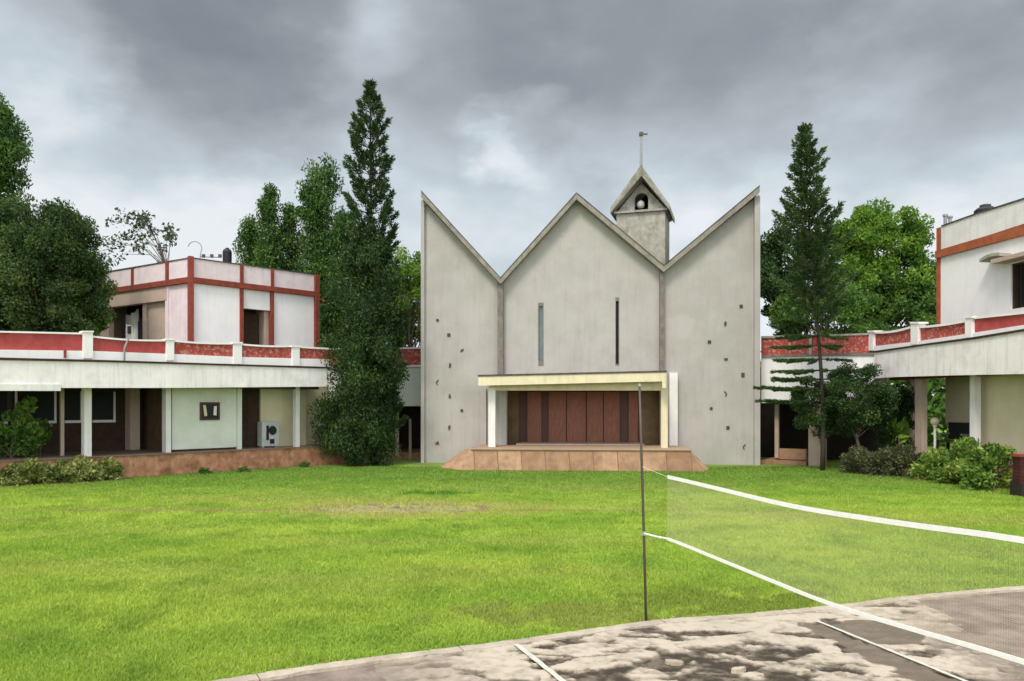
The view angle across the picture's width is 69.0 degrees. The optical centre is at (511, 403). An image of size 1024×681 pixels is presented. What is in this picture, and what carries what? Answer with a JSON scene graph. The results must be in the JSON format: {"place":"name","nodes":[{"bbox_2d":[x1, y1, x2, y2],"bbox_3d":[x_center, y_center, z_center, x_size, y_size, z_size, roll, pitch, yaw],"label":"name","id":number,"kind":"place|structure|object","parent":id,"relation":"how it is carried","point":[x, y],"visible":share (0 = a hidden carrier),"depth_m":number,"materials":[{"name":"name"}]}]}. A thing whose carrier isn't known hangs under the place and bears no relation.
{"place":"outdoors","nodes":[
{"label":"outdoors","id":0,"kind":"place"},
{"bbox_2d":[0,430,1023,680],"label":"lawn","id":1,"kind":"structure","parent":0,"point":[466,508],"depth_m":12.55,"materials":[{"name":"green plant"}]},
{"bbox_2d":[0,92,34,324],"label":"column tree","id":2,"kind":"object","parent":1,"relation":"on","point":[14,149],"visible":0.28,"depth_m":25.46,"materials":[{"name":"green plant"}]},
{"bbox_2d":[0,191,118,335],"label":"broad tree","id":3,"kind":"object","parent":1,"relation":"on","point":[52,232],"visible":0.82,"depth_m":23.62,"materials":[{"name":"green plant"}]},
{"bbox_2d":[35,247,117,336],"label":"broad tree","id":4,"kind":"object","parent":1,"relation":"on","point":[111,316],"visible":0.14,"depth_m":25.20,"materials":[{"name":"green plant"}]},
{"bbox_2d":[95,207,179,269],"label":"sparse tree","id":5,"kind":"object","parent":1,"relation":"on","point":[168,236],"visible":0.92,"depth_m":34.29,"materials":[{"name":"green plant"}]},
{"bbox_2d":[198,467,212,473],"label":"weed","id":6,"kind":"object","parent":1,"relation":"on","point":[202,470],"visible":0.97,"depth_m":23.25,"materials":[{"name":"green plant"}]},
{"bbox_2d":[0,331,420,483],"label":"wing","id":7,"kind":"structure","parent":1,"relation":"on","point":[159,407],"depth_m":23.87,"materials":[{"name":"white paint"}]},
{"bbox_2d":[0,391,16,423],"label":"window","id":8,"kind":"structure","parent":7,"relation":"in","point":[3,394],"depth_m":22.32,"materials":[{"name":"black glass"}]},
{"bbox_2d":[0,409,37,457],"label":"shrub","id":9,"kind":"object","parent":7,"relation":"on","point":[22,438],"visible":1,"depth_m":20.80,"materials":[{"name":"green plant"}]},
{"bbox_2d":[7,395,45,456],"bbox_3d":[-13.901,0.656,21.250,1.168,1.811,0.806,0,0,0],"label":"shrub","id":10,"kind":"object","parent":7,"relation":"on","point":[26,404],"visible":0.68,"depth_m":21.24,"materials":[{"name":"green plant"}]},
{"bbox_2d":[19,417,52,456],"bbox_3d":[-13.832,0.971,21.574,0.976,1.186,0.858,0,0,34],"label":"shrub","id":11,"kind":"object","parent":7,"relation":"on","point":[46,436],"visible":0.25,"depth_m":21.51,"materials":[{"name":"green plant"}]},
{"bbox_2d":[22,391,56,422],"bbox_3d":[-14.539,0.100,22.925,0.110,1.000,0.903,0,0,44],"label":"window","id":12,"kind":"structure","parent":7,"relation":"in","point":[46,403],"depth_m":23.04,"materials":[{"name":"black glass"}]},
{"bbox_2d":[64,391,80,422],"bbox_3d":[-13.883,0.100,23.594,0.110,1.000,0.491,0,0,44],"label":"window","id":13,"kind":"structure","parent":7,"relation":"in","point":[72,399],"depth_m":23.60,"materials":[{"name":"black glass"}]},
{"bbox_2d":[92,392,115,422],"bbox_3d":[-13.265,0.100,24.225,0.110,1.000,0.673,0,0,44],"label":"window","id":14,"kind":"structure","parent":7,"relation":"in","point":[103,403],"depth_m":24.24,"materials":[{"name":"black glass"}]},
{"bbox_2d":[123,325,130,360],"bbox_3d":[-11.157,-1.775,21.609,0.262,1.035,0.156,0,0,0],"label":"floodlight","id":15,"kind":"object","parent":7,"relation":"on","point":[128,329],"visible":1,"depth_m":21.57,"materials":[{"name":"grey metal"}]},
{"bbox_2d":[200,402,219,419],"bbox_3d":[-9.820,0.233,24.216,0.058,0.579,0.642,0,0,44],"label":"wall window","id":16,"kind":"structure","parent":7,"relation":"in","point":[208,410],"depth_m":24.23,"materials":[{"name":"wood"}]},
{"bbox_2d":[100,256,325,346],"bbox_3d":[-12.742,-2.880,28.717,7.568,4.360,7.964,0,0,42],"label":"storey","id":17,"kind":"object","parent":7,"relation":"on","point":[191,298],"visible":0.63,"depth_m":26.99,"materials":[{"name":"white paint"}]},
{"bbox_2d":[126,313,131,338],"bbox_3d":[-14.694,-2.946,28.603,0.432,1.074,0.098,0,0,28],"label":"hanging cloth","id":18,"kind":"object","parent":17,"relation":"hanging from","point":[128,319],"visible":0.49,"depth_m":28.57,"materials":[{"name":"white fabric"}]},
{"bbox_2d":[132,309,138,338],"bbox_3d":[-14.338,-3.005,28.374,0.351,1.226,0.104,0,0,34],"label":"hanging cloth","id":19,"kind":"object","parent":17,"relation":"hanging from","point":[135,317],"visible":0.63,"depth_m":28.34,"materials":[{"name":"white fabric"}]},
{"bbox_2d":[138,317,142,338],"bbox_3d":[-13.992,-2.833,28.153,0.379,0.920,0.100,0,0,29],"label":"hanging cloth","id":20,"kind":"object","parent":17,"relation":"hanging from","point":[140,329],"visible":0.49,"depth_m":28.16,"materials":[{"name":"black fabric"}]},
{"bbox_2d":[188,241,221,257],"bbox_3d":[-11.210,-5.142,27.156,1.234,1.591,0.080,0,0,0],"label":"roof aerial","id":21,"kind":"object","parent":17,"relation":"on","point":[212,256],"visible":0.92,"depth_m":27.14,"materials":[{"name":"grey metal"}]},
{"bbox_2d":[223,248,231,262],"bbox_3d":[-10.983,-5.187,28.734,0.340,1.673,0.340,0,0,0],"label":"water tank","id":22,"kind":"object","parent":17,"relation":"on","point":[227,254],"visible":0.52,"depth_m":28.60,"materials":[{"name":"black plastic"}]},
{"bbox_2d":[244,309,255,313],"bbox_3d":[-9.977,-2.630,27.971,1.238,3.060,0.100,0,0,-45],"label":"doorway","id":23,"kind":"structure","parent":17,"relation":"in","point":[245,310],"depth_m":28.04,"materials":[{"name":"black"}]},
{"bbox_2d":[244,313,258,344],"bbox_3d":[-9.884,-2.232,27.767,0.955,2.264,0.280,0,0,-45],"label":"door","id":24,"kind":"structure","parent":17,"relation":"in","point":[251,321],"depth_m":27.75,"materials":[{"name":"brown wood"}]},
{"bbox_2d":[242,388,258,447],"bbox_3d":[-9.054,0.390,25.949,0.130,2.240,0.701,0,0,44],"label":"door","id":25,"kind":"structure","parent":7,"relation":"in","point":[250,397],"depth_m":25.84,"materials":[{"name":"brown wood"}]},
{"bbox_2d":[257,421,278,447],"bbox_3d":[-8.508,1.065,26.027,0.360,0.889,0.633,0,0,44],"label":"outdoor unit","id":26,"kind":"object","parent":7,"relation":"on","point":[267,433],"visible":1,"depth_m":25.87,"materials":[{"name":"white plastic"}]},
{"bbox_2d":[30,463,433,485],"bbox_3d":[-9.596,2.196,23.032,15.419,0.001,3.085,0,0,-37],"label":"soil edge","id":27,"kind":"object","parent":1,"relation":"on","point":[335,464],"visible":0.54,"depth_m":27.01,"materials":[{"name":"brown soil"}]},
{"bbox_2d":[0,458,23,486],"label":"croton bush","id":28,"kind":"object","parent":27,"relation":"on","point":[5,473],"visible":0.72,"depth_m":19.87,"materials":[{"name":"green plant"}]},
{"bbox_2d":[7,457,57,485],"bbox_3d":[-13.123,1.847,20.220,1.417,0.810,1.099,0,0,0],"label":"croton bush","id":29,"kind":"object","parent":27,"relation":"on","point":[29,467],"visible":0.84,"depth_m":20.08,"materials":[{"name":"green plant"}]},
{"bbox_2d":[37,458,85,482],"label":"croton bush","id":30,"kind":"object","parent":27,"relation":"on","point":[61,469],"visible":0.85,"depth_m":20.56,"materials":[{"name":"green plant"}]},
{"bbox_2d":[62,454,105,483],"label":"croton bush","id":31,"kind":"object","parent":27,"relation":"on","point":[82,464],"visible":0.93,"depth_m":20.94,"materials":[{"name":"green plant"}]},
{"bbox_2d":[89,456,125,480],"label":"croton bush","id":32,"kind":"object","parent":27,"relation":"on","point":[110,468],"visible":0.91,"depth_m":21.36,"materials":[{"name":"green plant"}]},
{"bbox_2d":[236,465,250,472],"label":"weed","id":33,"kind":"object","parent":1,"relation":"on","point":[243,469],"visible":0.98,"depth_m":23.87,"materials":[{"name":"green plant"}]},
{"bbox_2d":[231,213,261,264],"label":"column tree","id":34,"kind":"object","parent":1,"relation":"on","point":[246,234],"visible":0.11,"depth_m":34.73,"materials":[{"name":"green plant"}]},
{"bbox_2d":[248,181,287,269],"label":"column tree","id":35,"kind":"object","parent":1,"relation":"on","point":[268,254],"visible":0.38,"depth_m":34.09,"materials":[{"name":"green plant"}]},
{"bbox_2d":[275,201,306,271],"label":"column tree","id":36,"kind":"object","parent":1,"relation":"on","point":[290,237],"visible":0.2,"depth_m":34.71,"materials":[{"name":"green plant"}]},
{"bbox_2d":[295,191,313,268],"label":"leafy tree","id":37,"kind":"object","parent":1,"relation":"on","point":[297,209],"visible":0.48,"depth_m":33.25,"materials":[{"name":"green plant"}]},
{"bbox_2d":[298,461,310,466],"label":"weed","id":38,"kind":"object","parent":1,"relation":"on","point":[304,464],"visible":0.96,"depth_m":25.78,"materials":[{"name":"green plant"}]},
{"bbox_2d":[294,152,344,345],"bbox_3d":[-8.600,-4.439,33.470,2.771,13.480,2.837,0,0,0],"label":"column tree","id":39,"kind":"object","parent":1,"relation":"on","point":[318,203],"visible":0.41,"depth_m":33.02,"materials":[{"name":"green plant"}]},
{"bbox_2d":[315,204,354,347],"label":"column tree","id":40,"kind":"object","parent":1,"relation":"on","point":[336,315],"visible":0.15,"depth_m":32.51,"materials":[{"name":"green plant"}]},
{"bbox_2d":[307,214,413,466],"bbox_3d":[-5.244,-2.166,26.720,3.822,9.277,3.653,0,0,36],"label":"evergreen tree","id":41,"kind":"object","parent":1,"relation":"on","point":[353,436],"visible":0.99,"depth_m":26.06,"materials":[{"name":"green plant"}]},
{"bbox_2d":[339,78,409,462],"bbox_3d":[-5.008,-4.793,27.208,2.567,14.191,2.518,0,0,-28],"label":"conifer tree","id":42,"kind":"object","parent":1,"relation":"on","point":[360,184],"visible":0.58,"depth_m":26.93,"materials":[{"name":"green plant"}]},
{"bbox_2d":[392,245,420,346],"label":"leafy tree","id":43,"kind":"object","parent":1,"relation":"on","point":[411,269],"visible":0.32,"depth_m":32.81,"materials":[{"name":"green plant"}]},
{"bbox_2d":[394,278,420,340],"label":"leafy tree","id":44,"kind":"object","parent":1,"relation":"on","point":[413,306],"visible":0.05,"depth_m":34.32,"materials":[{"name":"green plant"}]},
{"bbox_2d":[441,442,707,471],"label":"stone platform","id":45,"kind":"structure","parent":1,"relation":"on","point":[578,456],"depth_m":24.48,"materials":[{"name":"beige stone"}]},
{"bbox_2d":[421,132,759,464],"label":"church","id":46,"kind":"structure","parent":1,"relation":"on","point":[581,318],"depth_m":27.41,"materials":[{"name":"concrete"}]},
{"bbox_2d":[527,392,540,441],"bbox_3d":[0.852,0.528,28.341,0.529,1.964,0.095,0,0,5],"label":"door","id":47,"kind":"structure","parent":46,"relation":"in","point":[533,398],"depth_m":28.30,"materials":[{"name":"brown wood"}]},
{"bbox_2d":[538,303,542,365],"bbox_3d":[1.077,-2.578,27.662,0.193,2.329,0.264,0,0,5],"label":"slot window","id":48,"kind":"structure","parent":46,"relation":"in","point":[540,305],"depth_m":27.62,"materials":[{"name":"glass"}]},
{"bbox_2d":[549,392,565,441],"bbox_3d":[1.723,0.528,28.271,0.658,1.964,0.095,0,0,5],"label":"door","id":49,"kind":"structure","parent":46,"relation":"in","point":[557,400],"depth_m":28.23,"materials":[{"name":"brown wood"}]},
{"bbox_2d":[567,392,585,441],"bbox_3d":[2.434,0.528,28.214,0.704,1.964,0.095,0,0,5],"label":"door","id":50,"kind":"structure","parent":46,"relation":"in","point":[576,401],"depth_m":28.17,"materials":[{"name":"brown wood"}]},
{"bbox_2d":[587,392,602,441],"bbox_3d":[3.135,0.528,28.158,0.604,1.964,0.095,0,0,5],"label":"door","id":51,"kind":"structure","parent":46,"relation":"in","point":[594,399],"depth_m":28.11,"materials":[{"name":"brown wood"}]},
{"bbox_2d":[604,392,619,441],"bbox_3d":[3.760,0.528,28.107,0.585,1.964,0.095,0,0,5],"label":"door","id":52,"kind":"structure","parent":46,"relation":"in","point":[611,399],"depth_m":28.06,"materials":[{"name":"brown wood"}]},
{"bbox_2d":[615,297,618,364],"bbox_3d":[3.868,-2.660,27.437,0.134,2.485,0.264,0,0,5],"label":"slot window","id":53,"kind":"structure","parent":46,"relation":"in","point":[616,298],"depth_m":27.37,"materials":[{"name":"glass"}]},
{"bbox_2d":[628,392,637,441],"bbox_3d":[4.560,0.528,28.043,0.340,1.964,0.095,0,0,5],"label":"door","id":54,"kind":"structure","parent":46,"relation":"in","point":[632,396],"depth_m":28.00,"materials":[{"name":"brown wood"}]},
{"bbox_2d":[638,384,646,620],"bbox_3d":[1.320,1.073,7.516,0.100,2.556,0.036,0,0,0],"label":"net pole","id":55,"kind":"object","parent":1,"relation":"on","point":[643,512],"visible":0.91,"depth_m":7.50,"materials":[{"name":"metal"}]},
{"bbox_2d":[644,468,1023,664],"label":"badminton net","id":56,"kind":"object","parent":55,"relation":"attached to","point":[991,535],"visible":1,"depth_m":4.83,"materials":[{"name":"white fabric"}]},
{"bbox_2d":[329,351,959,445],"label":"background wood","id":57,"kind":"object","parent":1,"relation":"on","point":[935,386],"visible":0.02,"depth_m":38.81,"materials":[{"name":"green plant"}]},
{"bbox_2d":[760,211,839,334],"bbox_3d":[12.547,-3.219,34.144,4.377,11.073,4.590,0,0,0],"label":"leafy tree","id":58,"kind":"object","parent":1,"relation":"on","point":[772,252],"visible":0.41,"depth_m":33.17,"materials":[{"name":"green plant"}]},
{"bbox_2d":[752,122,869,470],"bbox_3d":[9.848,-3.455,24.643,3.836,11.513,3.469,0,0,0],"label":"conifer tree","id":59,"kind":"object","parent":1,"relation":"on","point":[805,248],"visible":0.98,"depth_m":24.22,"materials":[{"name":"green plant"}]},
{"bbox_2d":[789,371,857,443],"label":"dense shrub tree","id":60,"kind":"object","parent":1,"relation":"on","point":[811,417],"visible":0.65,"depth_m":24.65,"materials":[{"name":"green plant"}]},
{"bbox_2d":[765,278,889,352],"bbox_3d":[13.493,-1.547,31.978,4.707,7.722,4.892,0,0,0],"label":"leafy tree","id":61,"kind":"object","parent":1,"relation":"on","point":[782,323],"visible":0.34,"depth_m":30.98,"materials":[{"name":"green plant"}]},
{"bbox_2d":[837,444,881,472],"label":"dry bush","id":62,"kind":"object","parent":1,"relation":"on","point":[853,459],"visible":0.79,"depth_m":23.45,"materials":[{"name":"green plant"}]},
{"bbox_2d":[824,361,900,471],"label":"dense shrub tree","id":63,"kind":"object","parent":1,"relation":"on","point":[869,412],"visible":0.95,"depth_m":23.77,"materials":[{"name":"green plant"}]},
{"bbox_2d":[719,466,1007,489],"bbox_3d":[10.713,2.196,22.988,8.661,0.001,3.579,0,0,45],"label":"soil edge","id":64,"kind":"object","parent":1,"relation":"on","point":[818,468],"visible":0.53,"depth_m":25.54,"materials":[{"name":"brown soil"}]},
{"bbox_2d":[820,197,935,352],"bbox_3d":[16.325,-3.508,33.579,5.733,11.652,3.958,0,0,0],"label":"bright tree","id":65,"kind":"object","parent":1,"relation":"on","point":[876,231],"visible":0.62,"depth_m":32.57,"materials":[{"name":"green plant"}]},
{"bbox_2d":[860,445,908,475],"bbox_3d":[11.556,1.748,22.959,1.531,0.992,1.244,0,0,0],"label":"dry bush","id":66,"kind":"object","parent":1,"relation":"on","point":[876,457],"visible":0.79,"depth_m":22.76,"materials":[{"name":"green plant"}]},
{"bbox_2d":[760,312,1023,484],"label":"wing","id":67,"kind":"structure","parent":1,"relation":"on","point":[976,363],"depth_m":23.67,"materials":[{"name":"white paint"}]},
{"bbox_2d":[930,417,939,448],"bbox_3d":[13.366,1.015,23.546,0.270,1.171,0.270,0,0,0],"label":"globe lamp","id":68,"kind":"object","parent":67,"relation":"on","point":[934,421],"visible":0.77,"depth_m":23.51,"materials":[{"name":"white metal"}]},
{"bbox_2d":[935,198,1023,324],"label":"storey","id":69,"kind":"object","parent":67,"relation":"on","point":[979,256],"visible":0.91,"depth_m":22.65,"materials":[{"name":"white paint"}]},
{"bbox_2d":[942,214,947,223],"bbox_3d":[14.924,-5.662,25.659,0.166,1.723,0.166,0,0,23],"label":"vent pipe","id":70,"kind":"object","parent":69,"relation":"on","point":[944,216],"visible":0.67,"depth_m":25.61,"materials":[{"name":"grey metal"}]},
{"bbox_2d":[974,204,993,212],"bbox_3d":[14.987,-5.559,23.591,0.640,1.517,0.630,0,0,0],"label":"roof tank","id":71,"kind":"object","parent":69,"relation":"on","point":[982,207],"visible":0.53,"depth_m":23.44,"materials":[{"name":"black plastic"}]},
{"bbox_2d":[1012,262,1023,308],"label":"window","id":72,"kind":"structure","parent":69,"relation":"in","point":[1017,268],"depth_m":21.48,"materials":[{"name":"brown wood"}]},
{"bbox_2d":[872,382,914,448],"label":"dense shrub tree","id":73,"kind":"object","parent":1,"relation":"on","point":[907,397],"visible":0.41,"depth_m":25.02,"materials":[{"name":"green plant"}]},
{"bbox_2d":[890,417,910,446],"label":"banana plant","id":74,"kind":"object","parent":1,"relation":"on","point":[901,426],"visible":0.91,"depth_m":24.57,"materials":[{"name":"green plant"}]},
{"bbox_2d":[866,268,935,450],"bbox_3d":[17.424,-1.892,32.506,4.403,8.395,3.156,0,0,0],"label":"leafy tree","id":75,"kind":"object","parent":1,"relation":"on","point":[920,306],"visible":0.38,"depth_m":32.10,"materials":[{"name":"green plant"}]},
{"bbox_2d":[880,443,923,477],"bbox_3d":[11.928,1.701,22.508,1.332,1.086,1.296,0,0,-41],"label":"dry bush","id":76,"kind":"object","parent":1,"relation":"on","point":[906,455],"visible":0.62,"depth_m":22.32,"materials":[{"name":"green plant"}]},
{"bbox_2d":[908,446,959,481],"bbox_3d":[12.217,1.726,21.448,1.541,1.072,1.206,0,0,0],"label":"hedge bush","id":77,"kind":"object","parent":1,"relation":"on","point":[929,459],"visible":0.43,"depth_m":21.33,"materials":[{"name":"green plant"}]},
{"bbox_2d":[928,436,996,483],"bbox_3d":[12.372,1.549,20.445,1.636,1.388,1.306,0,0,0],"label":"hedge bush","id":78,"kind":"object","parent":1,"relation":"on","point":[946,469],"visible":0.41,"depth_m":20.36,"materials":[{"name":"green plant"}]},
{"bbox_2d":[954,442,1016,489],"bbox_3d":[12.265,1.606,19.082,1.670,1.298,1.132,0,0,0],"label":"hedge bush","id":79,"kind":"object","parent":1,"relation":"on","point":[992,458],"visible":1,"depth_m":19.01,"materials":[{"name":"green plant"}]},
{"bbox_2d":[1010,454,1023,496],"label":"brick pier","id":80,"kind":"structure","parent":1,"relation":"on","point":[1017,486],"depth_m":17.70,"materials":[{"name":"red brick"}]},
{"bbox_2d":[0,0,1023,395],"label":"sky","id":81,"kind":"structure","parent":0,"point":[181,112],"materials":[{"name":"grey"}]},
{"bbox_2d":[271,592,1023,680],"bbox_3d":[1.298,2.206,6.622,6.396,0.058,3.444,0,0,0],"label":"broken paving","id":82,"kind":"structure","parent":0,"point":[782,647],"depth_m":6.47,"materials":[{"name":"beige concrete"}]},
{"bbox_2d":[513,644,565,680],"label":"painted line","id":83,"kind":"object","parent":82,"relation":"on","point":[541,663],"visible":1,"depth_m":6.25,"materials":[{"name":"paint"}]},
{"bbox_2d":[574,667,589,673],"bbox_3d":[0.565,2.192,6.109,0.147,0.056,0.061,0,0,-16],"label":"loose stone","id":84,"kind":"object","parent":82,"relation":"on","point":[577,670],"visible":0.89,"depth_m":6.08,"materials":[{"name":"beige stone"}]},
{"bbox_2d":[213,586,1023,680],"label":"kerb","id":85,"kind":"structure","parent":82,"relation":"on","point":[308,669],"depth_m":6.97,"materials":[{"name":"concrete"}]},
{"bbox_2d":[665,659,683,665],"bbox_3d":[1.371,2.193,6.287,0.161,0.054,0.078,0,0,7],"label":"loose stone","id":86,"kind":"object","parent":82,"relation":"on","point":[672,662],"visible":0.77,"depth_m":6.26,"materials":[{"name":"beige stone"}]},
{"bbox_2d":[731,666,745,673],"bbox_3d":[1.849,2.190,6.106,0.142,0.060,0.061,0,0,-26],"label":"loose stone","id":87,"kind":"object","parent":82,"relation":"on","point":[735,670],"visible":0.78,"depth_m":6.08,"materials":[{"name":"beige stone"}]},
{"bbox_2d":[797,668,810,674],"bbox_3d":[2.367,2.191,6.063,0.135,0.058,0.061,0,0,-19],"label":"loose stone","id":88,"kind":"object","parent":82,"relation":"on","point":[802,671],"visible":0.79,"depth_m":6.05,"materials":[{"name":"beige stone"}]},
{"bbox_2d":[835,672,846,676],"bbox_3d":[2.641,2.190,5.991,0.090,0.059,0.066,0,0,0],"label":"loose stone","id":89,"kind":"object","parent":82,"relation":"on","point":[841,674],"visible":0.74,"depth_m":5.97,"materials":[{"name":"beige stone"}]},
{"bbox_2d":[816,620,966,680],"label":"painted line","id":90,"kind":"object","parent":82,"relation":"on","point":[905,656],"visible":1,"depth_m":6.49,"materials":[{"name":"paint"}]},
{"bbox_2d":[936,422,969,450],"bbox_3d":[13.773,1.090,23.133,0.500,1.020,1.162,0,0,-7],"label":"bench","id":91,"kind":"object","parent":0,"point":[957,430],"visible":0.46,"depth_m":23.38,"materials":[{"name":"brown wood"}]}
]}

